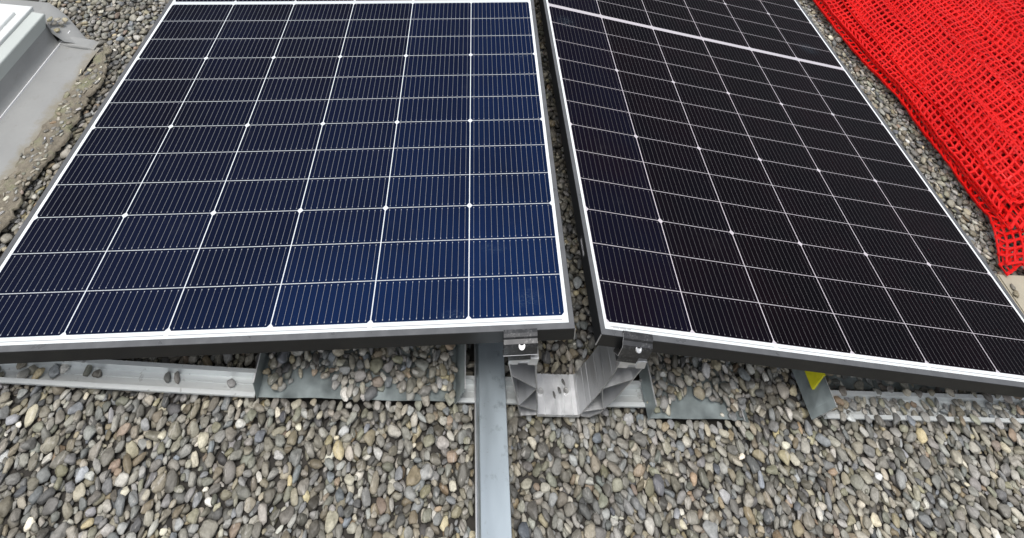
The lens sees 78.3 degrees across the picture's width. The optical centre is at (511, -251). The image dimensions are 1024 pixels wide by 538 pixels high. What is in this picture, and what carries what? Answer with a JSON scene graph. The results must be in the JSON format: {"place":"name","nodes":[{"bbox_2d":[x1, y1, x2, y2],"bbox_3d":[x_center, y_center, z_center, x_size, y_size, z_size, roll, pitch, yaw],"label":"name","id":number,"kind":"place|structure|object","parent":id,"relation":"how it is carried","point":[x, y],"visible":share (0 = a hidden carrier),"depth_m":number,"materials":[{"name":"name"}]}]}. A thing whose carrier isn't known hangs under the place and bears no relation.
{"place":"outdoors","nodes":[
{"label":"outdoors","id":0,"kind":"place"},
{"bbox_2d":[0,0,1023,537],"bbox_3d":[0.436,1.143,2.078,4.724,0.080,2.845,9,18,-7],"label":"gravel","id":1,"kind":"structure","parent":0,"point":[654,484],"depth_m":1.23,"materials":[{"name":"grey gravel"}]},
{"bbox_2d":[0,0,99,183],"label":"roof flashing","id":2,"kind":"object","parent":1,"relation":"on","point":[39,79],"visible":0.93,"depth_m":1.73,"materials":[{"name":"grey metal"}]},
{"bbox_2d":[0,4,45,80],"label":"skylight","id":3,"kind":"object","parent":2,"relation":"on","point":[22,28],"visible":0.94,"depth_m":1.75,"materials":[{"name":"white plastic"}]},
{"bbox_2d":[0,46,111,231],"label":"soil","id":4,"kind":"structure","parent":1,"relation":"on","point":[11,206],"depth_m":1.60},
{"bbox_2d":[0,359,255,397],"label":"mounting rail","id":5,"kind":"object","parent":1,"relation":"on","point":[149,377],"visible":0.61,"depth_m":1.22,"materials":[{"name":"metal"}]},
{"bbox_2d":[252,344,465,403],"bbox_3d":[-0.310,1.185,1.425,0.408,0.053,0.426,9,18,-7],"label":"ballast tray","id":6,"kind":"object","parent":1,"relation":"on","point":[307,385],"visible":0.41,"depth_m":1.25,"materials":[{"name":"metal"}]},
{"bbox_2d":[474,343,511,537],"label":"steel beam","id":7,"kind":"structure","parent":1,"relation":"on","point":[492,503],"depth_m":1.18,"materials":[{"name":"metal"}]},
{"bbox_2d":[454,376,645,407],"bbox_3d":[0.087,1.336,1.305,0.434,0.017,0.042,9,18,-7],"label":"mounting rail","id":8,"kind":"object","parent":1,"relation":"on","point":[630,395],"visible":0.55,"depth_m":1.31,"materials":[{"name":"metal"}]},
{"bbox_2d":[508,345,646,417],"bbox_3d":[0.111,1.248,1.268,0.271,0.188,0.069,9,18,-7],"label":"ridge bracket","id":9,"kind":"object","parent":8,"relation":"on","point":[601,379],"visible":0.78,"depth_m":1.27,"materials":[{"name":"metal"}]},
{"bbox_2d":[503,328,537,360],"bbox_3d":[0.015,1.118,1.178,0.063,0.069,0.032,1,19,-4],"label":"end clamp","id":10,"kind":"object","parent":9,"relation":"attached to","point":[520,344],"visible":1,"depth_m":1.17,"materials":[{"name":"metal"}]},
{"bbox_2d":[0,0,575,363],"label":"solar panel","id":11,"kind":"object","parent":10,"relation":"attached to","point":[246,176],"visible":1,"depth_m":1.40,"materials":[{"name":"glass"}]},
{"bbox_2d":[613,330,652,363],"bbox_3d":[0.230,1.147,1.202,0.061,0.069,0.032,16,17,-9],"label":"end clamp","id":12,"kind":"object","parent":9,"relation":"attached to","point":[635,347],"visible":0.99,"depth_m":1.19,"materials":[{"name":"metal"}]},
{"bbox_2d":[539,0,1023,397],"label":"solar panel","id":13,"kind":"object","parent":9,"relation":"on","point":[749,183],"visible":1,"depth_m":1.56,"materials":[{"name":"glass"}]},
{"bbox_2d":[639,354,748,422],"bbox_3d":[0.376,1.292,1.500,0.220,0.053,0.443,9,18,-7],"label":"ballast tray","id":14,"kind":"object","parent":1,"relation":"on","point":[690,405],"visible":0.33,"depth_m":1.32,"materials":[{"name":"metal"}]},
{"bbox_2d":[792,369,979,419],"bbox_3d":[0.886,1.379,1.568,0.527,0.078,0.437,9,18,-7],"label":"ballast tray","id":15,"kind":"object","parent":1,"relation":"on","point":[816,393],"visible":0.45,"depth_m":1.38,"materials":[{"name":"metal"}]},
{"bbox_2d":[813,0,1023,275],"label":"safety net","id":16,"kind":"object","parent":1,"relation":"on","point":[964,111],"visible":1,"depth_m":2.31,"materials":[{"name":"red plastic"}]},
{"bbox_2d":[822,390,1023,423],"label":"mounting rail","id":17,"kind":"object","parent":1,"relation":"on","point":[980,400],"visible":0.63,"depth_m":1.40,"materials":[{"name":"metal"}]},
{"bbox_2d":[996,274,1023,313],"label":"paving slab","id":18,"kind":"object","parent":1,"relation":"on","point":[1017,281],"depth_m":1.68,"materials":[{"name":"beige concrete"}]}
]}

